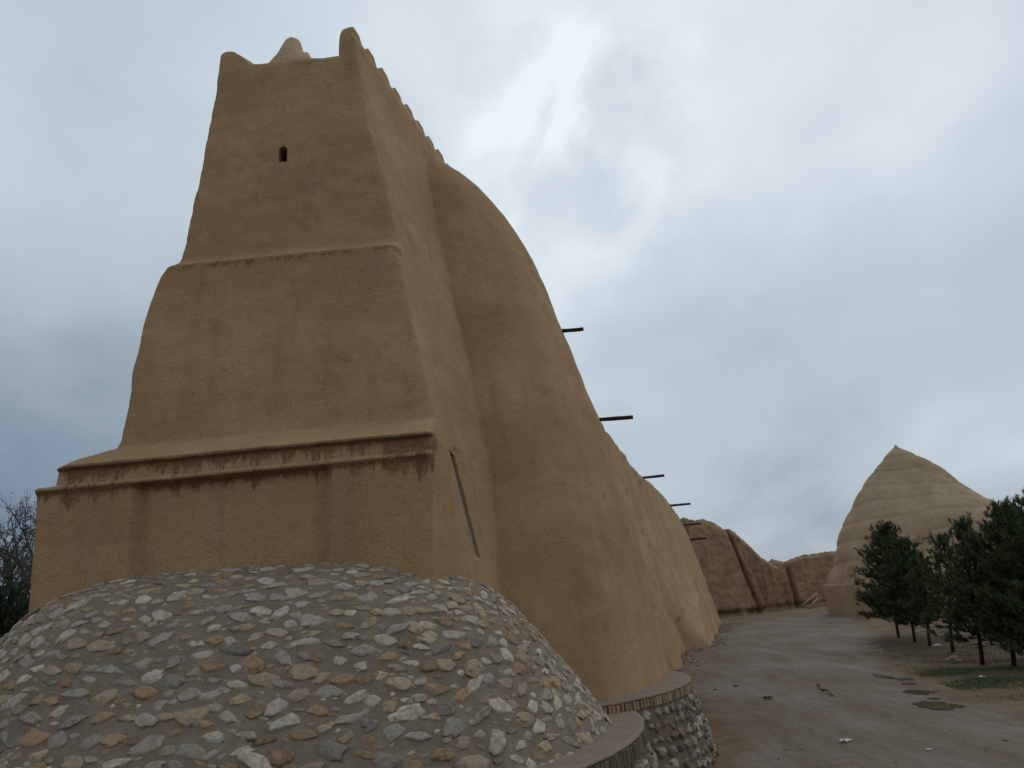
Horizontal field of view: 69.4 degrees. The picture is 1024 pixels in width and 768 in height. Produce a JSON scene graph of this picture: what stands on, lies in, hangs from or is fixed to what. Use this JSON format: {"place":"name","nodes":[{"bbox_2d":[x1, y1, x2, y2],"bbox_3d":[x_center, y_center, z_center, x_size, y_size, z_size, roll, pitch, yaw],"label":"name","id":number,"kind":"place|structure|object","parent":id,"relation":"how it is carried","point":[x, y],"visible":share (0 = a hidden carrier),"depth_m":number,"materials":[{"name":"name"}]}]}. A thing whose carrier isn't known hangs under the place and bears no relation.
{"place":"outdoors","nodes":[
{"label":"outdoors","id":0,"kind":"place"},
{"bbox_2d":[0,0,1023,603],"label":"sky","id":1,"kind":"structure","parent":0,"point":[784,239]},
{"bbox_2d":[675,611,1023,767],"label":"road","id":2,"kind":"structure","parent":0,"point":[739,743],"depth_m":19.17,"materials":[{"name":"soil"}]},
{"bbox_2d":[816,683,832,694],"bbox_3d":[9.322,9.112,22.085,0.442,0.125,2.421,-11,-18,19],"label":"fallen branch","id":3,"kind":"object","parent":2,"relation":"on","point":[821,687],"visible":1,"depth_m":21.92,"materials":[{"name":"brown wood"}]},
{"bbox_2d":[696,618,1023,766],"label":"pebbles","id":4,"kind":"object","parent":2,"relation":"on","point":[850,688],"visible":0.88,"depth_m":21.99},
{"bbox_2d":[873,674,896,678],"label":"puddle","id":5,"kind":"object","parent":2,"relation":"on","point":[883,676],"visible":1,"depth_m":23.82,"materials":[{"name":"liquid"}]},
{"bbox_2d":[897,678,914,680],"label":"puddle","id":6,"kind":"object","parent":2,"relation":"on","point":[901,679],"visible":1,"depth_m":22.92,"materials":[{"name":"liquid"}]},
{"bbox_2d":[901,682,917,684],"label":"puddle","id":7,"kind":"object","parent":2,"relation":"on","point":[908,683],"visible":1,"depth_m":21.93,"materials":[{"name":"liquid"}]},
{"bbox_2d":[902,690,935,694],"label":"puddle","id":8,"kind":"object","parent":2,"relation":"on","point":[919,692],"visible":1,"depth_m":20.26,"materials":[{"name":"liquid"}]},
{"bbox_2d":[911,701,965,710],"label":"puddle","id":9,"kind":"object","parent":2,"relation":"on","point":[937,705],"visible":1,"depth_m":18.07,"materials":[{"name":"liquid"}]},
{"bbox_2d":[711,605,1023,767],"bbox_3d":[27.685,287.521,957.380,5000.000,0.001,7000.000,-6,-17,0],"label":"ground","id":10,"kind":"structure","parent":0,"point":[904,640],"depth_m":28.25,"materials":[{"name":"soil"}]},
{"bbox_2d":[0,573,29,637],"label":"evergreen shrub","id":11,"kind":"object","parent":10,"relation":"on","point":[10,616],"visible":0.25,"depth_m":37.16,"materials":[{"name":"green plant"}]},
{"bbox_2d":[0,535,32,600],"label":"bare tree","id":12,"kind":"object","parent":10,"relation":"on","point":[21,562],"visible":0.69,"depth_m":42.48,"materials":[{"name":"brown plant"}]},
{"bbox_2d":[5,587,29,620],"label":"evergreen shrub","id":13,"kind":"object","parent":10,"relation":"on","point":[25,600],"depth_m":41.16,"materials":[{"name":"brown plant"}]},
{"bbox_2d":[0,490,35,600],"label":"bare tree","id":14,"kind":"object","parent":10,"relation":"on","point":[11,530],"visible":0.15,"depth_m":50.46,"materials":[{"name":"brown plant"}]},
{"bbox_2d":[0,489,35,608],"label":"bare tree","id":15,"kind":"object","parent":10,"relation":"on","point":[25,578],"visible":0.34,"depth_m":47.82,"materials":[{"name":"brown plant"}]},
{"bbox_2d":[536,710,660,767],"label":"retaining wall","id":16,"kind":"structure","parent":10,"relation":"on","point":[622,742],"depth_m":10.46,"materials":[{"name":"concrete"}]},
{"bbox_2d":[0,561,611,767],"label":"cobbled mound","id":17,"kind":"object","parent":16,"relation":"on","point":[326,664],"visible":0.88,"depth_m":9.23,"materials":[{"name":"grey stone"},{"name":"mud mortar"}]},
{"bbox_2d":[29,27,505,611],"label":"mudbrick tower","id":18,"kind":"structure","parent":17,"relation":"on","point":[303,391],"depth_m":12.70,"materials":[{"name":"brown brick"}]},
{"bbox_2d":[428,154,666,700],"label":"buttress","id":19,"kind":"structure","parent":18,"relation":"attached to","point":[577,592],"depth_m":15.51,"materials":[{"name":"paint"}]},
{"bbox_2d":[598,670,719,767],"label":"retaining wall","id":20,"kind":"structure","parent":10,"relation":"on","point":[667,707],"depth_m":13.76,"materials":[{"name":"stone"}]},
{"bbox_2d":[602,424,720,670],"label":"fortress wall","id":21,"kind":"structure","parent":10,"relation":"on","point":[686,615],"depth_m":42.44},
{"bbox_2d":[672,623,739,680],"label":"mud clods","id":22,"kind":"object","parent":10,"relation":"on","point":[699,649],"visible":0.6,"depth_m":41.53,"materials":[{"name":"brown soil"}]},
{"bbox_2d":[680,517,766,616],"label":"ruined bastion","id":23,"kind":"object","parent":10,"relation":"on","point":[731,582],"visible":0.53,"depth_m":82.69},
{"bbox_2d":[736,534,785,610],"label":"ruined bastion","id":24,"kind":"object","parent":10,"relation":"on","point":[766,575],"visible":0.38,"depth_m":87.51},
{"bbox_2d":[768,551,835,607],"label":"ruined wall","id":25,"kind":"structure","parent":10,"relation":"on","point":[803,578],"depth_m":88.72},
{"bbox_2d":[808,597,818,608],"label":"fallen timber","id":26,"kind":"object","parent":10,"relation":"on","point":[813,603],"visible":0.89,"depth_m":80.86,"materials":[{"name":"brown wood"}]},
{"bbox_2d":[801,593,817,606],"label":"fallen timber","id":27,"kind":"object","parent":26,"relation":"on","point":[808,600],"visible":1,"depth_m":81.04,"materials":[{"name":"brown wood"}]},
{"bbox_2d":[852,518,913,637],"bbox_3d":[19.210,9.906,37.916,3.500,5.946,3.752,-6,-17,0],"label":"pine tree","id":28,"kind":"object","parent":10,"relation":"on","point":[885,531],"visible":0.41,"depth_m":38.01,"materials":[{"name":"green plant"}]},
{"bbox_2d":[863,534,943,641],"bbox_3d":[18.368,9.580,34.846,3.232,4.968,3.268,-6,-17,0],"label":"pine tree","id":29,"kind":"object","parent":10,"relation":"on","point":[899,587],"visible":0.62,"depth_m":34.74,"materials":[{"name":"green plant"}]},
{"bbox_2d":[823,445,1004,616],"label":"icehouse","id":30,"kind":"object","parent":10,"relation":"on","point":[916,498],"visible":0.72,"depth_m":59.78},
{"bbox_2d":[896,549,947,645],"bbox_3d":[18.010,9.238,32.341,2.377,4.263,2.058,-6,-17,0],"label":"pine tree","id":31,"kind":"object","parent":10,"relation":"on","point":[922,605],"visible":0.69,"depth_m":32.34,"materials":[{"name":"green plant"}]},
{"bbox_2d":[911,530,972,651],"bbox_3d":[17.462,8.272,29.745,2.631,4.726,2.578,5,-20,-32],"label":"pine tree","id":32,"kind":"object","parent":10,"relation":"on","point":[943,541],"visible":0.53,"depth_m":29.71,"materials":[{"name":"green plant"}]},
{"bbox_2d":[862,642,1023,713],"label":"grass","id":33,"kind":"structure","parent":10,"relation":"on","point":[983,679],"depth_m":23.00,"materials":[{"name":"green plant"}]},
{"bbox_2d":[922,511,999,664],"bbox_3d":[15.709,6.939,25.364,2.704,5.088,2.766,3,-19,-28],"label":"pine tree","id":34,"kind":"object","parent":10,"relation":"on","point":[958,528],"visible":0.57,"depth_m":25.16,"materials":[{"name":"green plant"}]},
{"bbox_2d":[944,494,1023,665],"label":"pine tree","id":35,"kind":"object","parent":10,"relation":"on","point":[987,529],"visible":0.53,"depth_m":24.33,"materials":[{"name":"green plant"}]},
{"bbox_2d":[969,487,1023,657],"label":"pine tree","id":36,"kind":"object","parent":10,"relation":"on","point":[1015,567],"visible":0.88,"depth_m":23.32,"materials":[{"name":"green plant"}]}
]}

